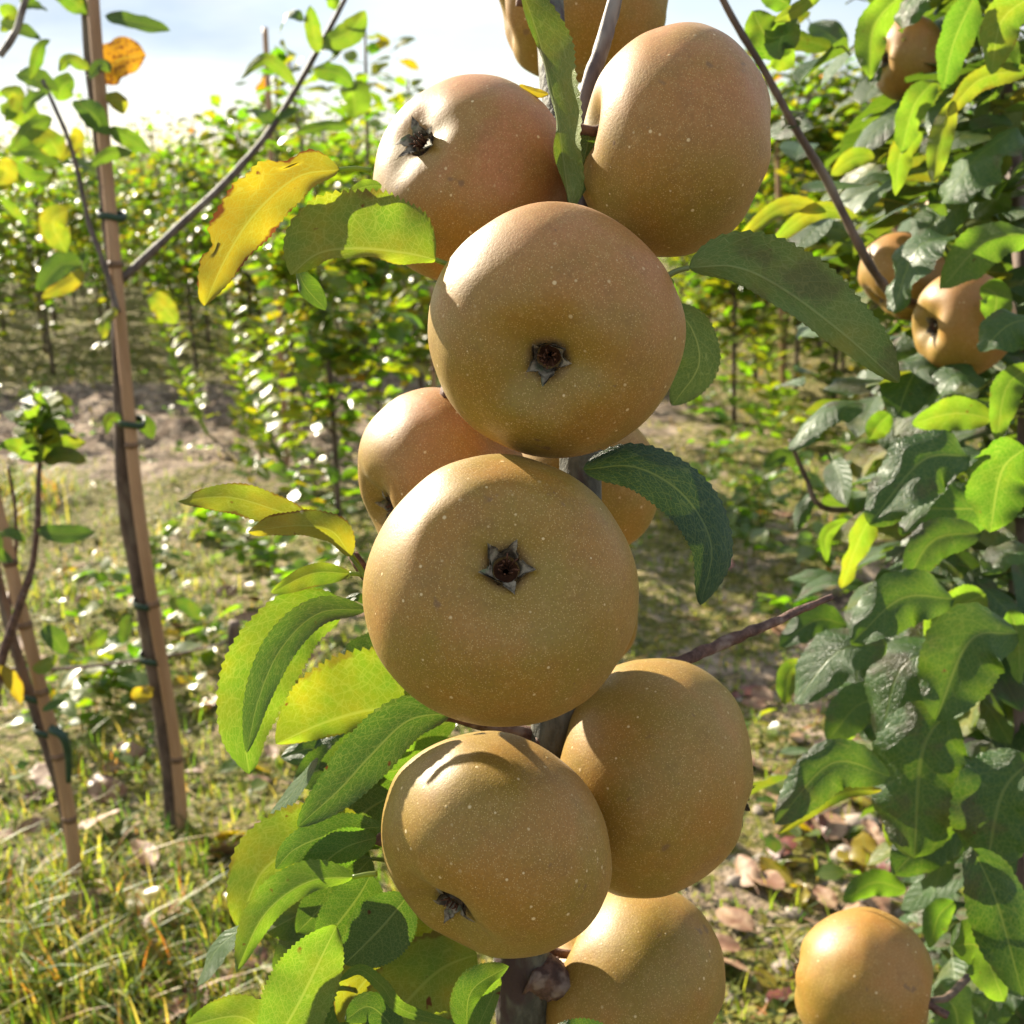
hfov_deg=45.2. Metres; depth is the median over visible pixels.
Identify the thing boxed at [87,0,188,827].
bamboo cane
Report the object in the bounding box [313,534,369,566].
broadleaf weed
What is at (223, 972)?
fallen leaf
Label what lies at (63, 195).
nursery tree
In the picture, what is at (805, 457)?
broadleaf weed
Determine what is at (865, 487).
broadleaf weed
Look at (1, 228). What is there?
nursery tree
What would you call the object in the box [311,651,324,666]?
fallen leaf
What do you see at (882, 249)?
apple
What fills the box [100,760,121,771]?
fallen leaf
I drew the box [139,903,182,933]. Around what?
fallen leaf
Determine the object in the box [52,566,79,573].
fallen leaf
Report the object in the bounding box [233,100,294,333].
nursery tree
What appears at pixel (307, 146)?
nursery tree
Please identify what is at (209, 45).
sky
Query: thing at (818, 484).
broadleaf weed
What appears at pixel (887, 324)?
nursery tree
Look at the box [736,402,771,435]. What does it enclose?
broadleaf weed
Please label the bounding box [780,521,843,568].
broadleaf weed
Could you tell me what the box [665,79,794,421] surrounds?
nursery tree
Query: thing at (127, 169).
nursery tree
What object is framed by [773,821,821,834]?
fallen leaf
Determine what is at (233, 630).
stump
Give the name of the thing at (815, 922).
fallen leaf
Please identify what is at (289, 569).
broadleaf weed
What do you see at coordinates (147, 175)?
nursery tree
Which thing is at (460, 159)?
apple
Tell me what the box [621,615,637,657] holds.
apple
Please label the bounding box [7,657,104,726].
broadleaf weed
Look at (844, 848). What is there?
stone
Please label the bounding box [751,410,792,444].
broadleaf weed
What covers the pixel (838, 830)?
fallen leaf
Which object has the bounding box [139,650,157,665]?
plant tie
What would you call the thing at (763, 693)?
fallen leaf
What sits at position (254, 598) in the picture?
fallen leaf
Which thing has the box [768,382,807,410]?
broadleaf weed
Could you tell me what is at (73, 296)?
nursery tree
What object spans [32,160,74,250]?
nursery tree
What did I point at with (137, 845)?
fallen leaf
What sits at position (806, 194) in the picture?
nursery tree
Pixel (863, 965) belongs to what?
apple
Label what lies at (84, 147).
nursery tree
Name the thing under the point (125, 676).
broadleaf weed
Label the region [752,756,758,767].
fallen leaf
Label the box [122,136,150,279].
nursery tree
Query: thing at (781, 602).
broadleaf weed
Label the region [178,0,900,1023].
apple tree
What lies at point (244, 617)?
fallen leaf
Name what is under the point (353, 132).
nursery tree
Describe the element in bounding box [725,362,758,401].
broadleaf weed
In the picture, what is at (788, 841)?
fallen leaf
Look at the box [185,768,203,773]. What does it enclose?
fallen leaf
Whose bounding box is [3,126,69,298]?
nursery tree
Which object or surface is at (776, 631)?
fallen leaf
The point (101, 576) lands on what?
broadleaf weed
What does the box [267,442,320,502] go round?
broadleaf weed
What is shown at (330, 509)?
broadleaf weed
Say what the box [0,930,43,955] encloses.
straw stalk
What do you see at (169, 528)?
broadleaf weed
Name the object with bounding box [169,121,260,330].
nursery tree
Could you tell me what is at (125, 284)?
nursery tree
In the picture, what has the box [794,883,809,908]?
fallen leaf
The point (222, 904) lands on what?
fallen leaf
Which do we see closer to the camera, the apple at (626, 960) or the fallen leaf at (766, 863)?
the apple at (626, 960)
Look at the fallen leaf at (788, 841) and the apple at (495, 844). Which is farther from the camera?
the fallen leaf at (788, 841)
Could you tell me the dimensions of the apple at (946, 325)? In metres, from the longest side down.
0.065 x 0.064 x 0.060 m
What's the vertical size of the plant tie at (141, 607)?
0.015 m
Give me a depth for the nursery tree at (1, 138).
8.29 m
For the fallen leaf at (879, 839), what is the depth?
1.34 m
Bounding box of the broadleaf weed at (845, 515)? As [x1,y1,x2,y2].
[832,513,890,550]
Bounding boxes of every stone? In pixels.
[724,875,742,886]
[724,993,738,1003]
[752,805,763,815]
[754,853,769,863]
[762,938,774,945]
[771,957,794,974]
[773,852,793,867]
[784,907,805,920]
[788,649,800,654]
[829,844,856,866]
[844,813,879,827]
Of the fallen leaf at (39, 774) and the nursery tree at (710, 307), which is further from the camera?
the nursery tree at (710, 307)
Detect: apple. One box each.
[358,387,522,533]
[362,454,638,726]
[373,74,567,279]
[381,731,611,958]
[428,201,685,457]
[499,0,582,82]
[516,0,667,74]
[522,428,656,544]
[534,658,754,898]
[546,892,725,1023]
[580,22,772,256]
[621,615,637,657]
[788,907,949,1023]
[858,232,944,319]
[876,16,940,100]
[912,274,1016,373]
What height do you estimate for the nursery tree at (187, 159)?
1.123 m
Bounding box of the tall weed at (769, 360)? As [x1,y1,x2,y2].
[745,331,800,439]
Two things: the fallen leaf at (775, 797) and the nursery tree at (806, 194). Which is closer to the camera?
the fallen leaf at (775, 797)
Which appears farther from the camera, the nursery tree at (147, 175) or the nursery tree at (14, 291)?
the nursery tree at (147, 175)
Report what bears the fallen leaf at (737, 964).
on the ground at (174, 427)
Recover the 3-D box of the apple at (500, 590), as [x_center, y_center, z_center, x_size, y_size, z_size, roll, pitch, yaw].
[-0.003,0.023,0.347,0.076,0.076,0.067,23,-15,4]
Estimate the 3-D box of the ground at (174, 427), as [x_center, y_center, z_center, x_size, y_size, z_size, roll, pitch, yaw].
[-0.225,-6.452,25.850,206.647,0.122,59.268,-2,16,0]
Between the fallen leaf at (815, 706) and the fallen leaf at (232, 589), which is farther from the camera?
the fallen leaf at (232, 589)
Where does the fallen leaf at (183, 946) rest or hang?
on the ground at (174, 427)
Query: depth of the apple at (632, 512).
0.45 m
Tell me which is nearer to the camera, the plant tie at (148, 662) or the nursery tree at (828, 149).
the plant tie at (148, 662)
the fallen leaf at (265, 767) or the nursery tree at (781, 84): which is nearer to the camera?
the fallen leaf at (265, 767)
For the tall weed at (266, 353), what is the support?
on the ground at (174, 427)
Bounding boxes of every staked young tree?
[0,0,371,824]
[0,386,227,868]
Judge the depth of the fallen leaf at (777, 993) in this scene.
1.11 m
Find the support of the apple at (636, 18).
hanging from the apple tree at (358, 726)
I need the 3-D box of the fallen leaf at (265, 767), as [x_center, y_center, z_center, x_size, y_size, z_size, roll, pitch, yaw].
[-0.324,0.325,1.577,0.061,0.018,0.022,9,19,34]
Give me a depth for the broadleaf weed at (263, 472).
3.05 m
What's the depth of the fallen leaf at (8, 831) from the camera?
1.45 m
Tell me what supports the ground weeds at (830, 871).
on the ground at (174, 427)
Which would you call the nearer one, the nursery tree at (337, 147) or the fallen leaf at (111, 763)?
the fallen leaf at (111, 763)
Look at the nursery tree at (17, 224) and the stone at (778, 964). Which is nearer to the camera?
the stone at (778, 964)
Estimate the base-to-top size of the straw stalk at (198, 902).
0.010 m
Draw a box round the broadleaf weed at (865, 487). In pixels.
[858,480,870,490]
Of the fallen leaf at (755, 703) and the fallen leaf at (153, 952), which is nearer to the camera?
the fallen leaf at (153, 952)
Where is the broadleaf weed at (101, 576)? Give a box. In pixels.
[71,557,131,616]
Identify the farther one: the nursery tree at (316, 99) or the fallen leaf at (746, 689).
the nursery tree at (316, 99)
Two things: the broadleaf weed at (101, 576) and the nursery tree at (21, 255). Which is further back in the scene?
the nursery tree at (21, 255)
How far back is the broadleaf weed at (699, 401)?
3.63 m
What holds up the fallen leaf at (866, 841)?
on the ground at (174, 427)
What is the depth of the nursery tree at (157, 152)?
11.16 m
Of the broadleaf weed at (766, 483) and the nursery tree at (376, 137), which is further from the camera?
the nursery tree at (376, 137)
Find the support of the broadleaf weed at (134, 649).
on the ground at (174, 427)
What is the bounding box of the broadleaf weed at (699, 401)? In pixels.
[683,386,727,423]
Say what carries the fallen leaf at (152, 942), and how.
on the ground at (174, 427)
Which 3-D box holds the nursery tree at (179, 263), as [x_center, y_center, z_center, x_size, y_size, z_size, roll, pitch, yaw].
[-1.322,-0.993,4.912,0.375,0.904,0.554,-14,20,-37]
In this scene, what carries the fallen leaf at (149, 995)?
on the fallen leaf at (148, 986)
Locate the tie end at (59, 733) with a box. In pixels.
[47,725,71,782]
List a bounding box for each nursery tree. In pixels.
[0,85,101,374]
[0,92,48,342]
[0,131,29,297]
[0,141,40,306]
[0,142,85,354]
[0,148,29,337]
[0,158,28,324]
[0,167,86,336]
[0,180,23,322]
[1,161,78,320]
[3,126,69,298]
[12,167,94,308]
[18,128,144,317]
[31,138,167,348]
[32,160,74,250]
[49,90,163,318]
[53,139,146,308]
[64,167,93,297]
[65,164,141,285]
[113,110,203,339]
[114,160,146,297]
[115,118,185,331]
[115,128,191,272]
[116,136,183,286]
[119,160,142,287]
[120,146,224,367]
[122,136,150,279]
[126,156,195,300]
[144,133,175,189]
[146,115,231,346]
[157,141,210,304]
[163,136,237,308]
[165,112,224,321]
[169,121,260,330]
[186,121,267,366]
[187,39,427,515]
[190,102,279,369]
[192,56,342,431]
[195,109,257,314]
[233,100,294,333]
[243,98,351,302]
[245,94,374,312]
[270,32,430,445]
[278,96,341,381]
[294,126,364,185]
[301,105,356,337]
[325,113,355,149]
[328,108,409,361]
[332,97,374,185]
[344,119,375,181]
[350,110,401,318]
[354,116,377,156]
[356,147,432,282]
[363,133,436,323]
[369,76,440,406]
[658,257,687,302]
[658,257,700,302]
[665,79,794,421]
[671,185,771,357]
[689,277,732,332]
[714,49,838,391]
[738,69,806,370]
[760,52,877,401]
[761,64,840,368]
[770,57,904,398]
[784,136,816,327]
[789,115,849,341]
[791,92,857,346]
[802,63,925,395]
[804,76,971,405]
[810,67,876,372]
[842,159,922,310]
[881,153,1011,443]
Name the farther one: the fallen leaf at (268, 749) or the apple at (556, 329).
the fallen leaf at (268, 749)
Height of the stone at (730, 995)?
0.010 m
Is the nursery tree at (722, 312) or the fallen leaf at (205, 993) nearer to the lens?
the fallen leaf at (205, 993)
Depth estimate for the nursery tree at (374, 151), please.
6.11 m
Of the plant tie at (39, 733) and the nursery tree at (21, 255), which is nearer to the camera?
the plant tie at (39, 733)
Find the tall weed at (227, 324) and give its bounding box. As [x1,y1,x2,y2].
[199,286,271,459]
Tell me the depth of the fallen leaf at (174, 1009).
1.14 m
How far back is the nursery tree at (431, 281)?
4.99 m
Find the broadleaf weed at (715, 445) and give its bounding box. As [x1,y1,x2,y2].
[696,435,734,460]
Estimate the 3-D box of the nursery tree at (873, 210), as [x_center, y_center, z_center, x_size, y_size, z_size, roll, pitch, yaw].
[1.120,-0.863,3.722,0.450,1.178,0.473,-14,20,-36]
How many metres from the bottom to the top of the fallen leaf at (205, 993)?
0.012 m
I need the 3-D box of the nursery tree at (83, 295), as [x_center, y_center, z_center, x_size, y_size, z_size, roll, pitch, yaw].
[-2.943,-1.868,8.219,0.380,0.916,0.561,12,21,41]
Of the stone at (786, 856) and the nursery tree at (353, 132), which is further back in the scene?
the nursery tree at (353, 132)
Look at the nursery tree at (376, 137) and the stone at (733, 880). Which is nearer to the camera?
the stone at (733, 880)
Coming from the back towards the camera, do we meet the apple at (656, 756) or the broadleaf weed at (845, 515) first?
the broadleaf weed at (845, 515)
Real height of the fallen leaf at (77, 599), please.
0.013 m
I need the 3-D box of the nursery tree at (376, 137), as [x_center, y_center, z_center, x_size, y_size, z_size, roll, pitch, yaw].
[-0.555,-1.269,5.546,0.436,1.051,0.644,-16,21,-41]
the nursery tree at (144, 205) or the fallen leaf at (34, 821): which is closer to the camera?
the fallen leaf at (34, 821)
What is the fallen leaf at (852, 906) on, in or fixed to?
on the ground at (174, 427)
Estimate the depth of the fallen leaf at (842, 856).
1.33 m
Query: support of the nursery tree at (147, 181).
on the ground at (174, 427)
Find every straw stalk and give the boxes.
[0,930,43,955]
[93,861,156,874]
[132,900,229,914]
[767,925,810,926]
[782,924,813,942]
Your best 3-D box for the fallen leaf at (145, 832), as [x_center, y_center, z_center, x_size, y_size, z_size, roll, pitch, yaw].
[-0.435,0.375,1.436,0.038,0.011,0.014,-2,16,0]
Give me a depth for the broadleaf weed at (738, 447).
2.92 m
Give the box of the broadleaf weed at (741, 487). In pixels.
[729,467,781,514]
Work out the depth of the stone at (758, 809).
1.43 m
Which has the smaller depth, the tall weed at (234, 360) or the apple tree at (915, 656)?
the apple tree at (915, 656)
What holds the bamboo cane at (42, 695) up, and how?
on the ground at (174, 427)
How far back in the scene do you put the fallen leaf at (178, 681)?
1.85 m
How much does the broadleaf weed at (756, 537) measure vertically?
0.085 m
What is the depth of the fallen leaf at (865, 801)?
1.43 m
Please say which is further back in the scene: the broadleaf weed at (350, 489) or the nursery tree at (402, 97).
the nursery tree at (402, 97)
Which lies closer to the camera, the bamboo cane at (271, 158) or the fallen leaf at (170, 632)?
the fallen leaf at (170, 632)
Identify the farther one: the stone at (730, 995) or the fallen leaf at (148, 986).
the fallen leaf at (148, 986)
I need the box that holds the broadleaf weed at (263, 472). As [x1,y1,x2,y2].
[227,439,274,485]
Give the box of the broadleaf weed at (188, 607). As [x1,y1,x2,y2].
[167,598,242,666]
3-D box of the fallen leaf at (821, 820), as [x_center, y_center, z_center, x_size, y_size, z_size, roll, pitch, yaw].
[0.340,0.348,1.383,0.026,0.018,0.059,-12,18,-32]
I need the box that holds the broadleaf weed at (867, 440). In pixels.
[855,436,876,442]
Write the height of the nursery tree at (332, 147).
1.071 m
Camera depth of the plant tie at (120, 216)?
1.27 m
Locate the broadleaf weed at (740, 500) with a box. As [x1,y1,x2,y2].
[718,492,758,528]
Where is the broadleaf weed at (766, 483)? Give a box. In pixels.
[739,456,795,528]
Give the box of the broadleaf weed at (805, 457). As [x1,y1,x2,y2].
[780,448,818,496]
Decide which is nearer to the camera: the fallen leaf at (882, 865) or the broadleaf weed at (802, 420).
the fallen leaf at (882, 865)
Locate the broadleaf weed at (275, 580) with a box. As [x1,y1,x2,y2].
[265,558,325,600]
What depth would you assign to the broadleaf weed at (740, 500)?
2.54 m
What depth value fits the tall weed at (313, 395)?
3.50 m
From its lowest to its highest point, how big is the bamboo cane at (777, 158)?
0.848 m
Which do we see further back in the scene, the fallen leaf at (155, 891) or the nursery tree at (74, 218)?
the nursery tree at (74, 218)
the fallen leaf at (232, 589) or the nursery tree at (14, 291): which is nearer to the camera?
the fallen leaf at (232, 589)
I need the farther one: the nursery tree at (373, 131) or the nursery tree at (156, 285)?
the nursery tree at (373, 131)
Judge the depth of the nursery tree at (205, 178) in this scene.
4.89 m
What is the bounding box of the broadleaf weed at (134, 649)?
[94,638,179,693]
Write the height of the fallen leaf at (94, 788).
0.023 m
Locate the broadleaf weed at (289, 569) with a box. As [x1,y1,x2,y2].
[274,564,342,627]
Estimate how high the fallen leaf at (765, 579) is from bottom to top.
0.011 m
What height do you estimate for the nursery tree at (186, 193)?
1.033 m
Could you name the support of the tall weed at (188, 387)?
on the ground at (174, 427)
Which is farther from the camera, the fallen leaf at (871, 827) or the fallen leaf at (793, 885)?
the fallen leaf at (871, 827)
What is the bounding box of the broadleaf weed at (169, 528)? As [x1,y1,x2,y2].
[149,519,181,559]
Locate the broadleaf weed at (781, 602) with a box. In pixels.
[751,591,820,620]
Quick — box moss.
[0,316,970,1023]
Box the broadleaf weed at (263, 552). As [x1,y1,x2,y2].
[245,535,305,573]
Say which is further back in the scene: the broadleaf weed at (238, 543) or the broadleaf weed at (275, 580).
the broadleaf weed at (238, 543)
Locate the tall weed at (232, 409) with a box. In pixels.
[222,330,262,434]
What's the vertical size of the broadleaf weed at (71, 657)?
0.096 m
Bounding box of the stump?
[227,619,239,651]
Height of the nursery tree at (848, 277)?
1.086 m
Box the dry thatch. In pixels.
[0,301,978,1023]
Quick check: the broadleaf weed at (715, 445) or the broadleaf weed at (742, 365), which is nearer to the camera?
the broadleaf weed at (715, 445)
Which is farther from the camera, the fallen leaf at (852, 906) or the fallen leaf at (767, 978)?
the fallen leaf at (852, 906)
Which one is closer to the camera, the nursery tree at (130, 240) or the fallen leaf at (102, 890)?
the fallen leaf at (102, 890)
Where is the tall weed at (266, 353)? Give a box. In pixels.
[234,316,310,462]
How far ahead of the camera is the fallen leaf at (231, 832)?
1.43 m
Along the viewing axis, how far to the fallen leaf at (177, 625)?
2.07 m
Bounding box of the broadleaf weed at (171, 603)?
[158,579,195,622]
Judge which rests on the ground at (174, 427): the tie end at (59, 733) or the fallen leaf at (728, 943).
the fallen leaf at (728, 943)
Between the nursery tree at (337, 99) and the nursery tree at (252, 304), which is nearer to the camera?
the nursery tree at (252, 304)
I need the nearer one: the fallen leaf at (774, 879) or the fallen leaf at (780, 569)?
the fallen leaf at (774, 879)
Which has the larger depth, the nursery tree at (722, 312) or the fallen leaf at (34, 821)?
the nursery tree at (722, 312)
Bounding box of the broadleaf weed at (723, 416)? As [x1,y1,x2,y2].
[710,411,752,446]
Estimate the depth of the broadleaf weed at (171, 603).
2.12 m
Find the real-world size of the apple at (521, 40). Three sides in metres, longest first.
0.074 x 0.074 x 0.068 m
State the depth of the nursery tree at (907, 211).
2.86 m
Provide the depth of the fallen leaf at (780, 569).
2.29 m
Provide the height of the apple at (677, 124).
0.068 m
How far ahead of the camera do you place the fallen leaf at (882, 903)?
1.24 m
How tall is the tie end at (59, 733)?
0.066 m
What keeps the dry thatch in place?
on the ground at (174, 427)
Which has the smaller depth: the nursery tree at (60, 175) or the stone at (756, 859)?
the stone at (756, 859)
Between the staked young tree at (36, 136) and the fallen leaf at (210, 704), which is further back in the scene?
the fallen leaf at (210, 704)
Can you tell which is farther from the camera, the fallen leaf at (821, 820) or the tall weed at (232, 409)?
the tall weed at (232, 409)
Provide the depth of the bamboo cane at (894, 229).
2.81 m
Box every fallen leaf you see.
[0,828,28,837]
[13,948,43,981]
[16,817,50,834]
[17,636,23,649]
[23,790,48,798]
[30,762,52,791]
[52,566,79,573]
[57,888,96,924]
[59,809,120,838]
[68,634,90,640]
[73,778,127,802]
[74,595,83,601]
[83,909,127,924]
[85,774,113,785]
[89,892,114,935]
[95,881,134,892]
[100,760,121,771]
[108,886,171,913]
[116,741,149,756]
[116,986,170,997]
[123,829,154,838]
[130,837,158,873]
[131,935,178,956]
[131,980,165,1010]
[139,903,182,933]
[143,941,164,973]
[158,994,209,1022]
[163,628,188,637]
[169,623,184,629]
[172,676,197,689]
[177,943,206,954]
[182,972,206,997]
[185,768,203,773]
[188,845,235,854]
[190,696,207,711]
[195,827,244,834]
[199,692,217,711]
[200,988,208,1008]
[207,968,250,990]
[213,887,229,913]
[215,584,243,596]
[233,612,256,625]
[234,943,276,968]
[235,596,259,601]
[240,582,253,585]
[247,774,274,781]
[255,762,279,775]
[264,744,277,762]
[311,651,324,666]
[316,545,324,553]
[715,907,761,937]
[715,933,755,953]
[724,957,763,976]
[731,684,773,697]
[734,854,760,894]
[741,698,775,708]
[745,869,784,889]
[747,882,758,889]
[751,686,777,705]
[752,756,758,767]
[754,966,778,988]
[758,514,779,516]
[759,575,769,583]
[759,793,778,804]
[759,856,795,887]
[766,826,796,857]
[766,984,793,1003]
[771,624,785,634]
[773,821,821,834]
[774,510,791,515]
[775,564,785,576]
[785,855,803,866]
[785,883,810,891]
[789,729,804,741]
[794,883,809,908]
[799,916,818,924]
[802,814,827,841]
[811,702,827,713]
[811,812,848,845]
[813,885,838,911]
[836,850,849,867]
[843,900,859,909]
[847,836,884,844]
[849,830,877,869]
[852,796,871,806]
[861,818,879,835]
[864,896,889,912]
[875,858,890,871]
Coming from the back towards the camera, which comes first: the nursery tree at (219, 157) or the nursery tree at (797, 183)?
the nursery tree at (219, 157)
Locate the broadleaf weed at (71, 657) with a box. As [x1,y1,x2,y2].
[64,634,129,701]
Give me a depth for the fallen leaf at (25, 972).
1.19 m
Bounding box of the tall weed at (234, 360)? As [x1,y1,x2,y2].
[210,353,297,473]
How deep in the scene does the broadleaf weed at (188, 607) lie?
1.99 m
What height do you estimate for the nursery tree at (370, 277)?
1.092 m
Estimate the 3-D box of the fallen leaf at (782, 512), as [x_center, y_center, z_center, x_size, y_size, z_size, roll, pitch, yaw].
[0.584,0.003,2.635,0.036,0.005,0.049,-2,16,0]
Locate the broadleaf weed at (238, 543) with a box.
[206,511,278,565]
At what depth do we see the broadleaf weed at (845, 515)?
2.36 m
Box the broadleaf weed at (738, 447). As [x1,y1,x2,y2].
[719,432,751,481]
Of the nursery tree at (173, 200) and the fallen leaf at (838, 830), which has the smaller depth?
the fallen leaf at (838, 830)
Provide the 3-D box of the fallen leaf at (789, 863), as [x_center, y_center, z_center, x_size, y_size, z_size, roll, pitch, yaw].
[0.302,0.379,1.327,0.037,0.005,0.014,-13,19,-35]
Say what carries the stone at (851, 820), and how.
on the ground at (174, 427)
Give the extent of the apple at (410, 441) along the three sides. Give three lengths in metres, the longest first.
0.066 x 0.065 x 0.058 m
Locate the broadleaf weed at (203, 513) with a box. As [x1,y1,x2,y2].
[177,506,229,540]
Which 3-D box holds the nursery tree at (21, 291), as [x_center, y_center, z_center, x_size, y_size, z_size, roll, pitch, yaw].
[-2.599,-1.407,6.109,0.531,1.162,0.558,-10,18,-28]
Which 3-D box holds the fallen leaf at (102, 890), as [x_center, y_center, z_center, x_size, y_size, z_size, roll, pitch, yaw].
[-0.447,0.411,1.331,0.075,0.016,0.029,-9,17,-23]
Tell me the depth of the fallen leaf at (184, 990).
1.17 m
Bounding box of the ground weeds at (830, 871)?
[0,331,871,880]
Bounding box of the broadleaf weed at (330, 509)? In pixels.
[301,490,350,523]
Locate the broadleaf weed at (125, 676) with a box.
[69,640,148,706]
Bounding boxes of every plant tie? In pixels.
[23,695,37,703]
[33,724,61,738]
[96,207,126,221]
[117,415,145,429]
[132,597,159,610]
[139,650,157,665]
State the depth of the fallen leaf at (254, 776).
1.55 m
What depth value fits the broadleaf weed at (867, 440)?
3.14 m
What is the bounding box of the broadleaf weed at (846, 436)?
[822,430,867,459]
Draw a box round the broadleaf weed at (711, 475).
[690,458,725,481]
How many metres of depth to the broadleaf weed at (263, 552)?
2.40 m
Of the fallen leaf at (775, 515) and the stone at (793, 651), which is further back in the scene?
the fallen leaf at (775, 515)
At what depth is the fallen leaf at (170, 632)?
2.04 m
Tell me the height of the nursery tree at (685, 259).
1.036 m
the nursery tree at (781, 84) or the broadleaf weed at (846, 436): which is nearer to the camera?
the broadleaf weed at (846, 436)
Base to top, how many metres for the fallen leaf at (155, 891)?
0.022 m
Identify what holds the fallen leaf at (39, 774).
on the ground at (174, 427)
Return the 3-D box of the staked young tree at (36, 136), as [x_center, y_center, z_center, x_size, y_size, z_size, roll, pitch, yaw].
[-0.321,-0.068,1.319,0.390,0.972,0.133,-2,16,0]
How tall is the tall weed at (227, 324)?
0.500 m
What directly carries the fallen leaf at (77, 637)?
on the ground at (174, 427)
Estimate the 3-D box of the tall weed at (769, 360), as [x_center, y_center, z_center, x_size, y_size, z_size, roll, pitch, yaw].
[0.703,-0.331,3.306,0.157,0.306,0.130,-2,16,0]
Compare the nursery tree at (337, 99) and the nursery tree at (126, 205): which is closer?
the nursery tree at (337, 99)
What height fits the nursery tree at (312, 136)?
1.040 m
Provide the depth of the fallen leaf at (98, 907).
1.27 m
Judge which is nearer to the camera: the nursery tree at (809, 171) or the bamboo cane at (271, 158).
the bamboo cane at (271, 158)
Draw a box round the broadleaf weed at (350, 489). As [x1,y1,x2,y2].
[340,474,365,510]
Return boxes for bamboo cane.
[0,488,83,888]
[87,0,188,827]
[262,27,288,466]
[428,286,436,386]
[774,140,785,397]
[892,211,900,334]
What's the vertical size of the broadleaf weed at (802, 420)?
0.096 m
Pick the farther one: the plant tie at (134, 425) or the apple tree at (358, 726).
the plant tie at (134, 425)
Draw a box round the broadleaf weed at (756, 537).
[729,512,781,557]
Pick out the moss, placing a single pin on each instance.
(762, 914)
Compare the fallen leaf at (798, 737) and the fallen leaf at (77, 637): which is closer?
the fallen leaf at (798, 737)
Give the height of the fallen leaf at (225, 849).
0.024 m
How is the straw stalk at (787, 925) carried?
on the ground at (174, 427)
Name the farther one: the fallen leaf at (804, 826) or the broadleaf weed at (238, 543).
the broadleaf weed at (238, 543)
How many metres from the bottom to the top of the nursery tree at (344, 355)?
1.026 m
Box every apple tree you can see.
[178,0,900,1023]
[719,0,1023,1023]
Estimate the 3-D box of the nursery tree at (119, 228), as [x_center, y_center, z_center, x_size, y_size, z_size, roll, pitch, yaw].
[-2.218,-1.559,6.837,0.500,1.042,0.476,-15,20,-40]
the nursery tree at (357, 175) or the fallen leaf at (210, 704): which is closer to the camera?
the fallen leaf at (210, 704)
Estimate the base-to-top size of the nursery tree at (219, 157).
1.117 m
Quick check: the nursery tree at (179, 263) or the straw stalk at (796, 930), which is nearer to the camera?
the straw stalk at (796, 930)
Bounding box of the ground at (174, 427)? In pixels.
[0,219,1011,1023]
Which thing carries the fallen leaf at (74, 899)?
on the ground at (174, 427)
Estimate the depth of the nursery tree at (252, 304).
4.82 m
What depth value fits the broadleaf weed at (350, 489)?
2.85 m
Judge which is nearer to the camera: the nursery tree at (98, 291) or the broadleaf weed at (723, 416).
the broadleaf weed at (723, 416)
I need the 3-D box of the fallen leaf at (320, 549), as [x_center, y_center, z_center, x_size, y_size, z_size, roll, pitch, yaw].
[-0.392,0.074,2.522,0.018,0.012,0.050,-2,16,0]
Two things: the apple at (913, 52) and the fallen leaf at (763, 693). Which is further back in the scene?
the fallen leaf at (763, 693)
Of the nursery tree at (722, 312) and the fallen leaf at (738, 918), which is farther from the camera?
the nursery tree at (722, 312)
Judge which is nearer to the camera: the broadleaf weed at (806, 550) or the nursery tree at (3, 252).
the broadleaf weed at (806, 550)
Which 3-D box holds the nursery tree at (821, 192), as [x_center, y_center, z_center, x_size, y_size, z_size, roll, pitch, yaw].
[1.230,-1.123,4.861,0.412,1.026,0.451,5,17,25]
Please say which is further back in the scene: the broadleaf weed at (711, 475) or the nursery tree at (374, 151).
the nursery tree at (374, 151)
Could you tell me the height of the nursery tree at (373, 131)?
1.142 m
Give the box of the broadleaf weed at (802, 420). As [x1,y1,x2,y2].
[788,417,839,450]
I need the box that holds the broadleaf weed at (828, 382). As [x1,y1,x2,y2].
[813,365,842,398]
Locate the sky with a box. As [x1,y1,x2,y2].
[0,0,1023,185]
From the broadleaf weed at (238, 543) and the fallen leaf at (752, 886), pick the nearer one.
the fallen leaf at (752, 886)
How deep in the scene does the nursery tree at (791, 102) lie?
3.71 m
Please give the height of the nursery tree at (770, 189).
1.178 m
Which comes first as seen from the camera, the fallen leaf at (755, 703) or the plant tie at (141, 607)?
the plant tie at (141, 607)
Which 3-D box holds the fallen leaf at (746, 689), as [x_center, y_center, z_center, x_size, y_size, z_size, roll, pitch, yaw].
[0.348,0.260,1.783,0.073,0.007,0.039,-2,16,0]
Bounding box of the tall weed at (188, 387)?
[141,308,219,435]
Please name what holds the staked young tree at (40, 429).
on the ground at (174, 427)
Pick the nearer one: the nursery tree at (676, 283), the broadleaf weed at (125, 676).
the broadleaf weed at (125, 676)
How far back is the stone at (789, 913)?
1.24 m
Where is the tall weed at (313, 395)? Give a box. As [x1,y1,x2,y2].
[289,294,336,421]
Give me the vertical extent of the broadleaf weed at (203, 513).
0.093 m
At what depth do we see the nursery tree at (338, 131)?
8.16 m
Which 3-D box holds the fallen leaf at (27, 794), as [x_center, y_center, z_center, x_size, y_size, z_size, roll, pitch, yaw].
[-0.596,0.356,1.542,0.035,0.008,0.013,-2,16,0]
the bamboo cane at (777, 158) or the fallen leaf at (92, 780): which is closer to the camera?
the fallen leaf at (92, 780)
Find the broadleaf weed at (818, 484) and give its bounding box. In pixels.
[805,474,848,529]
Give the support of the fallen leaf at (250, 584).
on the ground at (174, 427)

